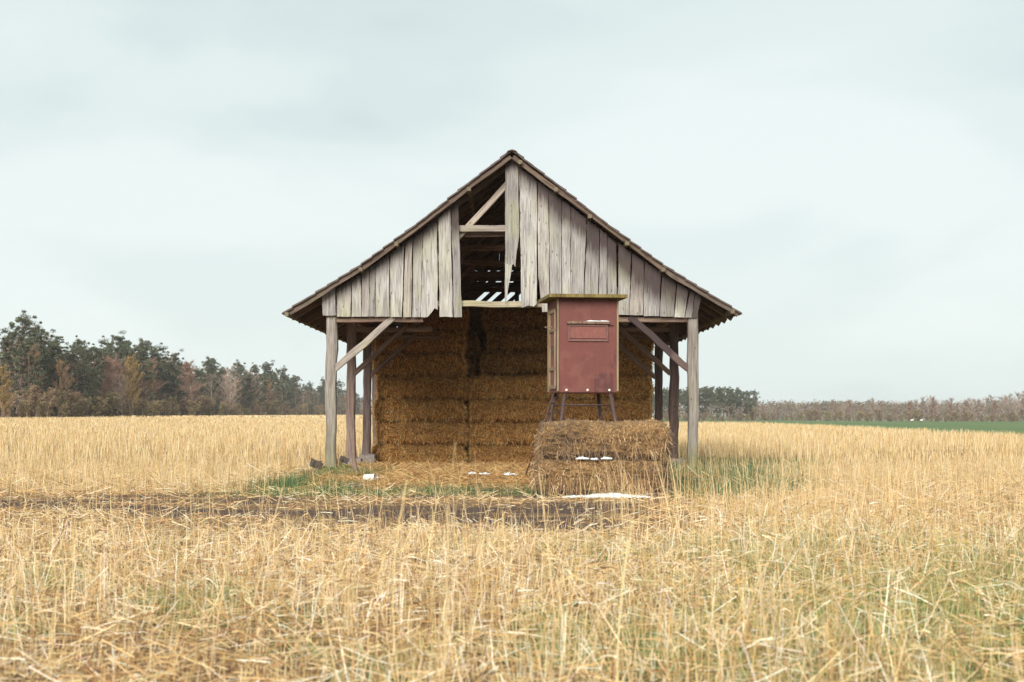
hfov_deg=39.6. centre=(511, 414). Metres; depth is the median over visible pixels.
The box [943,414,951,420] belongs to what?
shrub
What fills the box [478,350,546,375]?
straw bale
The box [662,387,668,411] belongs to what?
pine tree
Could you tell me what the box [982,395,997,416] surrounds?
bare tree
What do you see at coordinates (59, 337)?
pine tree
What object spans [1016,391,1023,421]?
bare tree
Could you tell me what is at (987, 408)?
bare tree
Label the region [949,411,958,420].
shrub
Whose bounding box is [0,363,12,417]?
larch tree
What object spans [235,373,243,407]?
birch tree
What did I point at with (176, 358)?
pine tree
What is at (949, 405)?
bare tree
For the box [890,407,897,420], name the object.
bare tree
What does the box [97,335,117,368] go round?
pine tree
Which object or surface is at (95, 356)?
pine tree
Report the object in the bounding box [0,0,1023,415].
sky
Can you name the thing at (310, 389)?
pine tree
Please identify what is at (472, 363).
straw bale
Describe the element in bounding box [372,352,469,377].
straw bale
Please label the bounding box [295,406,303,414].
shrub
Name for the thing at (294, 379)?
pine tree
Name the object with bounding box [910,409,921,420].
shrub
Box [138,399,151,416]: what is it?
shrub
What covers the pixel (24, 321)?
pine tree
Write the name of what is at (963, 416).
shrub
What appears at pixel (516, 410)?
straw bale
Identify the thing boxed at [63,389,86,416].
shrub
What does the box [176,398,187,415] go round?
shrub
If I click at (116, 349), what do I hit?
pine tree
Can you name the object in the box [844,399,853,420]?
bare tree
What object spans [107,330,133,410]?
pine tree
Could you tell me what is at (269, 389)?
birch tree
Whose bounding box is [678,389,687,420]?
pine tree
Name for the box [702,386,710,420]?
pine tree
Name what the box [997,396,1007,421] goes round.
bare tree
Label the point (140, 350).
pine tree
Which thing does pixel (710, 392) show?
pine tree
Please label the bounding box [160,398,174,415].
shrub
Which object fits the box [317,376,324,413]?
pine tree
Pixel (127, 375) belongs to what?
birch tree
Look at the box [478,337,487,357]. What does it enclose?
straw bale
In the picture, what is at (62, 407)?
shrub
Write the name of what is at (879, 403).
bare tree
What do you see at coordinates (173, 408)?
shrub
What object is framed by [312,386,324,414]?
pine tree
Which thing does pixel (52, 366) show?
birch tree
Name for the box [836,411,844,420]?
shrub
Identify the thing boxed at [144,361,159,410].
birch tree
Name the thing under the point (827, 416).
shrub
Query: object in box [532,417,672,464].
straw bale
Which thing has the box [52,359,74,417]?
birch tree
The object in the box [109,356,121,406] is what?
birch tree
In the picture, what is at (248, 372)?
birch tree
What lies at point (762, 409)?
bare tree
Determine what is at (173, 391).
birch tree
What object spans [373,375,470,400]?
straw bale
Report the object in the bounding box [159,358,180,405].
pine tree
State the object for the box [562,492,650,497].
snow patch
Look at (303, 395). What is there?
birch tree
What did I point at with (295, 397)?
birch tree
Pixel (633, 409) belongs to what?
straw bale
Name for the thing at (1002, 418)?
shrub
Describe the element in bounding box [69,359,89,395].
birch tree
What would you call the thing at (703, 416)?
shrub
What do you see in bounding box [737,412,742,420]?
shrub
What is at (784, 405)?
bare tree
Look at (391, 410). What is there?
straw bale
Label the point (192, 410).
shrub
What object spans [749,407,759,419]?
shrub
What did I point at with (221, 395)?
birch tree
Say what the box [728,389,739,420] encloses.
pine tree
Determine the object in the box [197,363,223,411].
pine tree
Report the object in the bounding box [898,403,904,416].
bare tree
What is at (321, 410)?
shrub
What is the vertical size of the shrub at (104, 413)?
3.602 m
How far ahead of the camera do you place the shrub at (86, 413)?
299.50 m
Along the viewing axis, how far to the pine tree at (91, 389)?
301.73 m
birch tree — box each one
[0,338,42,403]
[15,345,47,416]
[40,348,58,403]
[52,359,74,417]
[56,362,78,417]
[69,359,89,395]
[96,353,117,401]
[98,356,118,403]
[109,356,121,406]
[110,374,133,414]
[111,354,126,415]
[111,361,129,403]
[115,357,144,415]
[121,352,144,414]
[135,367,151,414]
[144,356,166,402]
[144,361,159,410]
[160,354,184,414]
[160,373,182,396]
[177,359,205,406]
[181,378,199,408]
[199,372,223,404]
[215,365,241,414]
[216,374,229,405]
[226,378,240,414]
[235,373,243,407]
[241,369,254,407]
[241,371,265,414]
[261,378,275,414]
[264,382,279,410]
[290,386,300,414]
[299,389,309,409]
[304,390,310,414]
[311,387,319,410]
[337,393,344,413]
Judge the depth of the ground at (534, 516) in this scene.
17.64 m
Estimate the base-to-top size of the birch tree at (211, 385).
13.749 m
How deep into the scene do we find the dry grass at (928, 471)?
42.95 m
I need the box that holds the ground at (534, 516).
[0,416,1023,681]
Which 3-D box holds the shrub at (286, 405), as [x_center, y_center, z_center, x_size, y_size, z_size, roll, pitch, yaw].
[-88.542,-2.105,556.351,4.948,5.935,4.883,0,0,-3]
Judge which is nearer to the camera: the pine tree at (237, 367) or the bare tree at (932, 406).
the pine tree at (237, 367)
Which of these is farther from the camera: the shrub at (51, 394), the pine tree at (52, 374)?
the pine tree at (52, 374)
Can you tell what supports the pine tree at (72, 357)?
on the ground at (534, 516)
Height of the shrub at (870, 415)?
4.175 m
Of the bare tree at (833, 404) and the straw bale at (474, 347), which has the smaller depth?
the straw bale at (474, 347)
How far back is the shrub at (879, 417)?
639.32 m
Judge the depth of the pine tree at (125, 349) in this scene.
359.51 m
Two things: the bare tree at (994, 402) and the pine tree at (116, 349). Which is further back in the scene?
the bare tree at (994, 402)
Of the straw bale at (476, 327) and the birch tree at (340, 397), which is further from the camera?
the birch tree at (340, 397)
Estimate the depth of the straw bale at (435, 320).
45.62 m
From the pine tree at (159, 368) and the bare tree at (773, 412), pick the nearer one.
the pine tree at (159, 368)
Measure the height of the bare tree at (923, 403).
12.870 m
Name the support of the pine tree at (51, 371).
on the ground at (534, 516)
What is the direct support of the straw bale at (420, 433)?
on the straw bale at (442, 453)
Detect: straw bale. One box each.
[371,397,468,422]
[371,443,469,463]
[372,330,468,354]
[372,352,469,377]
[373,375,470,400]
[373,420,469,446]
[405,307,470,332]
[424,332,482,358]
[458,355,477,377]
[465,315,503,337]
[466,398,559,424]
[467,374,560,400]
[467,421,540,446]
[467,443,537,463]
[475,358,505,375]
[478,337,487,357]
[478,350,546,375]
[479,307,546,330]
[484,328,546,352]
[491,373,540,376]
[527,456,674,495]
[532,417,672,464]
[559,375,654,400]
[559,398,653,421]
[561,419,676,463]
[619,332,654,353]
[619,353,653,377]
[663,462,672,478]
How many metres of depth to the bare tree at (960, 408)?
695.59 m
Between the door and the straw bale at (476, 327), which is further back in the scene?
the straw bale at (476, 327)
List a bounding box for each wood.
[0,353,371,417]
[652,397,1023,421]
[823,400,911,417]
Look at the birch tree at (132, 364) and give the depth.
318.55 m
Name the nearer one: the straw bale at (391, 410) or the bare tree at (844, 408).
the straw bale at (391, 410)
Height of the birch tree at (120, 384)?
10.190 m
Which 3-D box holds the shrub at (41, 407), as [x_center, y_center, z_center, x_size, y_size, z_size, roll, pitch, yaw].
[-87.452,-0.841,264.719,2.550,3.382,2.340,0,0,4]
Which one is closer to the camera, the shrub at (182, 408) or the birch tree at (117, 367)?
the birch tree at (117, 367)
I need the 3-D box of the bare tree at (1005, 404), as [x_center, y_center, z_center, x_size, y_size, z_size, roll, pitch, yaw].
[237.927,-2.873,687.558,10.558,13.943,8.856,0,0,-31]
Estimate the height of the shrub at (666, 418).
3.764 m
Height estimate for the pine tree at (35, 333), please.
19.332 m
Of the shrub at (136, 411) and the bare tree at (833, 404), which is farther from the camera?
the bare tree at (833, 404)
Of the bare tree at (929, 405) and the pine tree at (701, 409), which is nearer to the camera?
the pine tree at (701, 409)
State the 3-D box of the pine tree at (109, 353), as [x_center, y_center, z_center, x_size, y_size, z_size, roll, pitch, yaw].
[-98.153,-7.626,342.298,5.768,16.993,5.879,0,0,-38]
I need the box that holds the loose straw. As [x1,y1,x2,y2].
[298,458,722,489]
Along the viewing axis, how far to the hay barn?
36.31 m
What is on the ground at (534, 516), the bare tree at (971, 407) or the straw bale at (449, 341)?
the bare tree at (971, 407)
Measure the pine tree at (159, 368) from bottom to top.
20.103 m
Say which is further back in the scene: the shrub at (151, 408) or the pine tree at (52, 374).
the shrub at (151, 408)
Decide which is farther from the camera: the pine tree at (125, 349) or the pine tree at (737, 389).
the pine tree at (737, 389)
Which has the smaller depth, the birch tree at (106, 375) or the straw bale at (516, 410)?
the straw bale at (516, 410)
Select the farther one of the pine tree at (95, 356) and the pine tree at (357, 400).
the pine tree at (357, 400)
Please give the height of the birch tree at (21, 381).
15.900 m
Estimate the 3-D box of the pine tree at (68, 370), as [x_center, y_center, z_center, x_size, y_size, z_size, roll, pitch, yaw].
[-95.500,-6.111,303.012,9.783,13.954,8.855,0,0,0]
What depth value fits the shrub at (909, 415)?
639.64 m
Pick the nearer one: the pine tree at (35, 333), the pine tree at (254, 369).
the pine tree at (35, 333)
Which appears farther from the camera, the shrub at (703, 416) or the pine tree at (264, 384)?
the shrub at (703, 416)
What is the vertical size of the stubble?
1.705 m
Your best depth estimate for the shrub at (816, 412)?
640.06 m
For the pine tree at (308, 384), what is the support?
on the ground at (534, 516)
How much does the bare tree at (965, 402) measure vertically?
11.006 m
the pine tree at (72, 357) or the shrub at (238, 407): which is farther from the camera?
the shrub at (238, 407)
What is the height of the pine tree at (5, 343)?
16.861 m
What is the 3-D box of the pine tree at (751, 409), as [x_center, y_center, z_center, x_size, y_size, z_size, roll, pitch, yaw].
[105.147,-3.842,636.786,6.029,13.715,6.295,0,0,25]
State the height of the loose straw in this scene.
0.758 m
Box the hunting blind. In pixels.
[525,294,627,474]
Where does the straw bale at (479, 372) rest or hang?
on the straw bale
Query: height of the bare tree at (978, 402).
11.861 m
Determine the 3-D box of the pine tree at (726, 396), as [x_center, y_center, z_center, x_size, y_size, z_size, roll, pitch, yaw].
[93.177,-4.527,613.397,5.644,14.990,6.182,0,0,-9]
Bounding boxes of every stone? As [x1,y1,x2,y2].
[310,458,322,469]
[339,455,349,463]
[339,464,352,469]
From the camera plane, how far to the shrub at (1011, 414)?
639.08 m
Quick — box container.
[363,474,375,480]
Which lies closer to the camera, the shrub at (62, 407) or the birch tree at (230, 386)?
the shrub at (62, 407)
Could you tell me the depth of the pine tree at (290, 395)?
648.71 m
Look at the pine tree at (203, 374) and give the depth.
441.40 m
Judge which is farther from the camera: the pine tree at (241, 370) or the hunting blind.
the pine tree at (241, 370)
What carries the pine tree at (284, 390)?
on the ground at (534, 516)
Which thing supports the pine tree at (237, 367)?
on the ground at (534, 516)
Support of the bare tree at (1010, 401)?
on the ground at (534, 516)
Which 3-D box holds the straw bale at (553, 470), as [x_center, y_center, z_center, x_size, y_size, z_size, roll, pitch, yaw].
[1.625,1.176,26.329,2.706,0.926,1.536,0,0,0]
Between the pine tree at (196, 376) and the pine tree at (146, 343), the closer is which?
the pine tree at (146, 343)
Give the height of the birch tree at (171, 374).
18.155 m
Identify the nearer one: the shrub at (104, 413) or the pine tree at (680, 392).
the shrub at (104, 413)
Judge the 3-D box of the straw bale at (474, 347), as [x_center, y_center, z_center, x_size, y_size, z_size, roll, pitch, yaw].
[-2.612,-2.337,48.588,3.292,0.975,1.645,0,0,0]
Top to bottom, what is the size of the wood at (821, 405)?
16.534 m
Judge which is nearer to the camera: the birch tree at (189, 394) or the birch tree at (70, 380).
the birch tree at (70, 380)
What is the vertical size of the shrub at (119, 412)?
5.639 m
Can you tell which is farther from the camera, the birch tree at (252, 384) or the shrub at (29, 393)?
the birch tree at (252, 384)
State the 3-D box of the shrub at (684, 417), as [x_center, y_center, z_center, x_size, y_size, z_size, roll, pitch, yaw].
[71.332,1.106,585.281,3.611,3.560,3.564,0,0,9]
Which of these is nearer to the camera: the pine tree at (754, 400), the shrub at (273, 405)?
the shrub at (273, 405)
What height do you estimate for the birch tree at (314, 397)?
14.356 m
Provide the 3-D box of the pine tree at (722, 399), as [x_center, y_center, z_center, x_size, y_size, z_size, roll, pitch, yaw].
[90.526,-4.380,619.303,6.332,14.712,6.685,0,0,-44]
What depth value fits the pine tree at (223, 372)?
502.11 m
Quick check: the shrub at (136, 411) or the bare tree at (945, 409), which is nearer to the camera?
the shrub at (136, 411)
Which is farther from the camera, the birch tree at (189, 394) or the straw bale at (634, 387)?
the birch tree at (189, 394)
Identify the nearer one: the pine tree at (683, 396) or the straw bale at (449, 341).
the straw bale at (449, 341)
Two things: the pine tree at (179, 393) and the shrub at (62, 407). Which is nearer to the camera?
the shrub at (62, 407)
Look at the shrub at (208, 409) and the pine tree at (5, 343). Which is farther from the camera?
the shrub at (208, 409)
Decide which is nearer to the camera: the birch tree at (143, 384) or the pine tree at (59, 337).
the pine tree at (59, 337)
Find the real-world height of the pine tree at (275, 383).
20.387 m
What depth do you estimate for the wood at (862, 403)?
1467.02 m
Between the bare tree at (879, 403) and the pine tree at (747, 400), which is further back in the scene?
the bare tree at (879, 403)
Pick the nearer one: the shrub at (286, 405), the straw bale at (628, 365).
the straw bale at (628, 365)
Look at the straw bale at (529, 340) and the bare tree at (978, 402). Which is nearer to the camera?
the straw bale at (529, 340)
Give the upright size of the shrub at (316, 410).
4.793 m
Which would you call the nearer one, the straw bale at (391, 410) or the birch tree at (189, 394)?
the straw bale at (391, 410)
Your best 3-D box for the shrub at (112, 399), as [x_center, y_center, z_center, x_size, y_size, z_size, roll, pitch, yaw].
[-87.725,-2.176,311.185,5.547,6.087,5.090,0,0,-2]
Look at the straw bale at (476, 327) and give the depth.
49.62 m
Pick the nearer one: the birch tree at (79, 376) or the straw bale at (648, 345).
the straw bale at (648, 345)
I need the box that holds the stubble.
[0,436,1023,681]
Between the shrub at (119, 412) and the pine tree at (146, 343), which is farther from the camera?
the pine tree at (146, 343)
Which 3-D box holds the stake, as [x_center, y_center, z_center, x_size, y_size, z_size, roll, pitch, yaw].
[-3.585,1.236,32.500,0.106,0.477,0.099,-8,0,0]
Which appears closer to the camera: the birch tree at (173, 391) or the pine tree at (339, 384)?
the birch tree at (173, 391)
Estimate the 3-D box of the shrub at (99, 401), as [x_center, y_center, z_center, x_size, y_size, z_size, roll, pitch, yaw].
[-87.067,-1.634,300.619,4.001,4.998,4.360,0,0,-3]
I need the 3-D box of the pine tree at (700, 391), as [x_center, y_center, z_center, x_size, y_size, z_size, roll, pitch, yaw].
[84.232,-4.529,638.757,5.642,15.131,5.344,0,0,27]
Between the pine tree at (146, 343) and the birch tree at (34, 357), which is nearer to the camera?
the birch tree at (34, 357)
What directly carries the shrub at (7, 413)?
on the ground at (534, 516)
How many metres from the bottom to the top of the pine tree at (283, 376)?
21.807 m
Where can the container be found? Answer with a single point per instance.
(368, 476)
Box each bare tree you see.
[759,405,765,417]
[768,401,777,420]
[782,401,789,420]
[785,401,794,419]
[829,400,838,415]
[838,401,849,416]
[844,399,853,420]
[868,398,878,420]
[868,401,882,420]
[877,400,883,413]
[878,401,889,420]
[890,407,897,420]
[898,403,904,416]
[904,401,914,416]
[920,395,935,418]
[920,396,929,420]
[927,396,940,419]
[930,399,942,416]
[938,399,948,420]
[945,402,953,420]
[954,400,965,420]
[959,399,970,420]
[966,399,980,420]
[967,398,980,417]
[974,398,985,417]
[975,399,983,418]
[980,397,995,416]
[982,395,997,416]
[991,400,998,421]
[996,394,1013,421]
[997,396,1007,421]
[1003,394,1016,412]
[1006,396,1023,419]
[1009,392,1022,421]
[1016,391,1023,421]
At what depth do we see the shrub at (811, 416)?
639.70 m
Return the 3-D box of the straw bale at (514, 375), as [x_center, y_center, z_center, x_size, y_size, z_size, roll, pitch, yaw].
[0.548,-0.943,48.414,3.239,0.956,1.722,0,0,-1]
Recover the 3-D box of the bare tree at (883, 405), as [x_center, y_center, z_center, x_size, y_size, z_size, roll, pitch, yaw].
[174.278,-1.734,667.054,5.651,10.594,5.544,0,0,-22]
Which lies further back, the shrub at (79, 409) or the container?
the shrub at (79, 409)
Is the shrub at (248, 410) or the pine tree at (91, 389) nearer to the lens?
the pine tree at (91, 389)
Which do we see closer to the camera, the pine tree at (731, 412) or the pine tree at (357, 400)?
the pine tree at (731, 412)
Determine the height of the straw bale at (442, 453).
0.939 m
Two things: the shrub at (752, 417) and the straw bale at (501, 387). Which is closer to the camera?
the straw bale at (501, 387)
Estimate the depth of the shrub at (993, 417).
640.13 m
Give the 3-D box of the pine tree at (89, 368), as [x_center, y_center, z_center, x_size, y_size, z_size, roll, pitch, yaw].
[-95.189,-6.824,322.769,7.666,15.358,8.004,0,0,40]
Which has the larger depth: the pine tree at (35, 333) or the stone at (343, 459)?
the pine tree at (35, 333)
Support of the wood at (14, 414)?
on the ground at (534, 516)
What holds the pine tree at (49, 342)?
on the ground at (534, 516)
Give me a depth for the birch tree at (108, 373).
314.89 m
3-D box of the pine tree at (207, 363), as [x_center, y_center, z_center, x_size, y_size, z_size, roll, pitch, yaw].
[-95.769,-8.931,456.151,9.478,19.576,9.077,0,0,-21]
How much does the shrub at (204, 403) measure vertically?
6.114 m
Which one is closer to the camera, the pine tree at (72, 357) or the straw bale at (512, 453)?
the straw bale at (512, 453)
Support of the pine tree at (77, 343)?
on the ground at (534, 516)
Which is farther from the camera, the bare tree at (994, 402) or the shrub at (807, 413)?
the bare tree at (994, 402)
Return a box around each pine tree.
[0,309,49,416]
[0,330,20,416]
[9,335,60,400]
[14,334,47,416]
[17,321,58,416]
[34,347,57,416]
[46,338,66,416]
[52,347,93,417]
[53,336,69,415]
[53,353,82,416]
[65,335,89,381]
[70,342,89,391]
[74,343,108,415]
[79,351,106,399]
[84,366,102,412]
[96,348,114,416]
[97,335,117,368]
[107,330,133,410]
[111,346,129,416]
[114,341,139,414]
[123,342,157,415]
[132,337,159,407]
[146,342,173,409]
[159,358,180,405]
[164,348,184,413]
[176,360,195,414]
[184,366,209,415]
[196,368,211,414]
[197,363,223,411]
[201,356,222,414]
[217,364,227,404]
[223,359,245,414]
[231,366,248,412]
[237,374,258,414]
[247,374,272,414]
[249,362,262,414]
[258,360,278,414]
[271,369,280,395]
[273,366,294,414]
[275,379,293,405]
[280,377,296,410]
[290,375,304,411]
[304,381,315,406]
[305,385,318,414]
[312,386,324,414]
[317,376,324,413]
[337,379,345,409]
[337,388,345,412]
[355,393,360,414]
[653,389,667,417]
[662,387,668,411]
[678,389,681,418]
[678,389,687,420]
[682,395,699,417]
[699,387,703,420]
[699,388,709,420]
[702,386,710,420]
[705,386,715,418]
[707,388,716,420]
[709,386,723,420]
[714,387,725,420]
[722,386,734,420]
[722,389,738,417]
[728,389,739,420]
[734,387,742,420]
[736,390,746,411]
[742,390,752,417]
[743,390,753,413]
[747,390,759,420]
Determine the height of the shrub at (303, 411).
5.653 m
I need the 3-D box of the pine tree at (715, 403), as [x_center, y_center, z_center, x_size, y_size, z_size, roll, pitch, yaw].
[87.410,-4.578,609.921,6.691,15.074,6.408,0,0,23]
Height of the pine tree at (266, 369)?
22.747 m
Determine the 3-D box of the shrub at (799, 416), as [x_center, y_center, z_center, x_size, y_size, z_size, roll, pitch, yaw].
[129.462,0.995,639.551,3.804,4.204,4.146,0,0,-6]
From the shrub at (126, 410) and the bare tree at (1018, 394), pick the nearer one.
the shrub at (126, 410)
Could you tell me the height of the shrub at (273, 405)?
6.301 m
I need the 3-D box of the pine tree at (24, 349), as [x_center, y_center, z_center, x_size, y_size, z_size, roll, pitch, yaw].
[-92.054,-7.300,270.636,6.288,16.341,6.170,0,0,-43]
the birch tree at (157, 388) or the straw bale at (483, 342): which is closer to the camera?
the straw bale at (483, 342)
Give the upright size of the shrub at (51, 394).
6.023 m
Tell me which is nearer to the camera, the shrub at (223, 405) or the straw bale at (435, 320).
the straw bale at (435, 320)
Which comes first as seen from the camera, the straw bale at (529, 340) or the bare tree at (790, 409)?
the straw bale at (529, 340)
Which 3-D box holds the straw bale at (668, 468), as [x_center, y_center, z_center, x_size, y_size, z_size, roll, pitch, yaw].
[1.813,1.213,27.763,2.646,0.946,1.580,0,0,0]
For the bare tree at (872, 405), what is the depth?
639.91 m
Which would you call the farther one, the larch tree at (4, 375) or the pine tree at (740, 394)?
the pine tree at (740, 394)
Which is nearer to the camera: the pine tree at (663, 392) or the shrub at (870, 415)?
the pine tree at (663, 392)
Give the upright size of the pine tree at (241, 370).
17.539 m
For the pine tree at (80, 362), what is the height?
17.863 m
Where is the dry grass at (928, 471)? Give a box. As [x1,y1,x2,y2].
[0,415,1023,525]
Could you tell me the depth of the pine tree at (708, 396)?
632.83 m
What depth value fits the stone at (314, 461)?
36.11 m
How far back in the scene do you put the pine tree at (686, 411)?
625.75 m
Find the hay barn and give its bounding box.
[282,149,741,471]
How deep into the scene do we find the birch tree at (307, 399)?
627.97 m
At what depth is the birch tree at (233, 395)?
468.60 m
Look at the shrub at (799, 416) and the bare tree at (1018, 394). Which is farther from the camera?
the bare tree at (1018, 394)
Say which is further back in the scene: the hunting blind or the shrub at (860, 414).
the shrub at (860, 414)
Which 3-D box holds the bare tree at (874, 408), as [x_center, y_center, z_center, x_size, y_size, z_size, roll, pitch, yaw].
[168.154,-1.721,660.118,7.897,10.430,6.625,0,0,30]
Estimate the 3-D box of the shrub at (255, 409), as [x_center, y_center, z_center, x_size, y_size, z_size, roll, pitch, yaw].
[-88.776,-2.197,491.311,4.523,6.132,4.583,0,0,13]
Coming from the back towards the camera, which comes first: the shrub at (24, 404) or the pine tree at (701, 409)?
the pine tree at (701, 409)
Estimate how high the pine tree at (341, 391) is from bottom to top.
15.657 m
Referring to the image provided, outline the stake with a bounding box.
[351,458,357,473]
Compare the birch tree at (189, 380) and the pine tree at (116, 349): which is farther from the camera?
the birch tree at (189, 380)
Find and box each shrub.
[0,389,18,417]
[13,383,46,417]
[17,399,31,416]
[35,401,48,416]
[38,387,60,416]
[54,389,70,417]
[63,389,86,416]
[73,395,92,416]
[77,392,94,416]
[91,395,108,416]
[100,402,112,416]
[103,390,123,416]
[114,395,129,415]
[122,403,131,416]
[128,398,147,415]
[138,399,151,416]
[145,400,154,414]
[150,400,163,415]
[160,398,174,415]
[165,396,181,415]
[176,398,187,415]
[186,400,201,414]
[196,396,212,414]
[198,395,216,415]
[218,401,228,414]
[225,399,234,414]
[233,404,242,414]
[244,408,251,414]
[249,399,261,414]
[261,404,270,414]
[269,400,279,414]
[279,401,290,414]
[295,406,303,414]
[299,403,307,414]
[312,406,320,414]
[316,404,323,414]
[663,412,668,420]
[681,413,687,420]
[699,412,708,420]
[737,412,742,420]
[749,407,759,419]
[795,412,804,420]
[804,410,815,420]
[808,410,815,419]
[812,408,822,420]
[823,411,832,419]
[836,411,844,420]
[854,411,864,420]
[866,413,873,420]
[872,409,883,420]
[905,413,912,420]
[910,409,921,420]
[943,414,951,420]
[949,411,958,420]
[959,410,973,420]
[989,413,996,421]
[998,414,1007,421]
[1005,412,1016,421]
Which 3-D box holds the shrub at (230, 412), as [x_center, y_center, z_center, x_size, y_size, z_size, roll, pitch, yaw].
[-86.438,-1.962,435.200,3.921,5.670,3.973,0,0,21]
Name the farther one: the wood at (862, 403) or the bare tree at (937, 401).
the wood at (862, 403)
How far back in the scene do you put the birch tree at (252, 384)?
493.66 m
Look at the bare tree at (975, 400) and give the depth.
671.56 m
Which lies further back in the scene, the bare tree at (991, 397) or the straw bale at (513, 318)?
the bare tree at (991, 397)
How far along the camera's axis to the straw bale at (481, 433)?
45.75 m
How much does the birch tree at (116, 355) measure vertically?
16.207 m
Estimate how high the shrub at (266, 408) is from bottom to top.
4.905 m
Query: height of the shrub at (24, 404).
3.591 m
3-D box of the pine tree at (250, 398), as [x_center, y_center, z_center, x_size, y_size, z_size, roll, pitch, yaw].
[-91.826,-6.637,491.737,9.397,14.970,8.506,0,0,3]
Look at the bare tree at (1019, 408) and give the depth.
678.44 m
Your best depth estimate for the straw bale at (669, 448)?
27.41 m
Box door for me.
[545,309,555,388]
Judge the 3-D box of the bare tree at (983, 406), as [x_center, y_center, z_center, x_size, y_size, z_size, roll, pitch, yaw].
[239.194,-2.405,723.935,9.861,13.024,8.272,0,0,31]
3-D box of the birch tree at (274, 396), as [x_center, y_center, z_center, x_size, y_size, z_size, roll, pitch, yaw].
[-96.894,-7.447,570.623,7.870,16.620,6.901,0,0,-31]

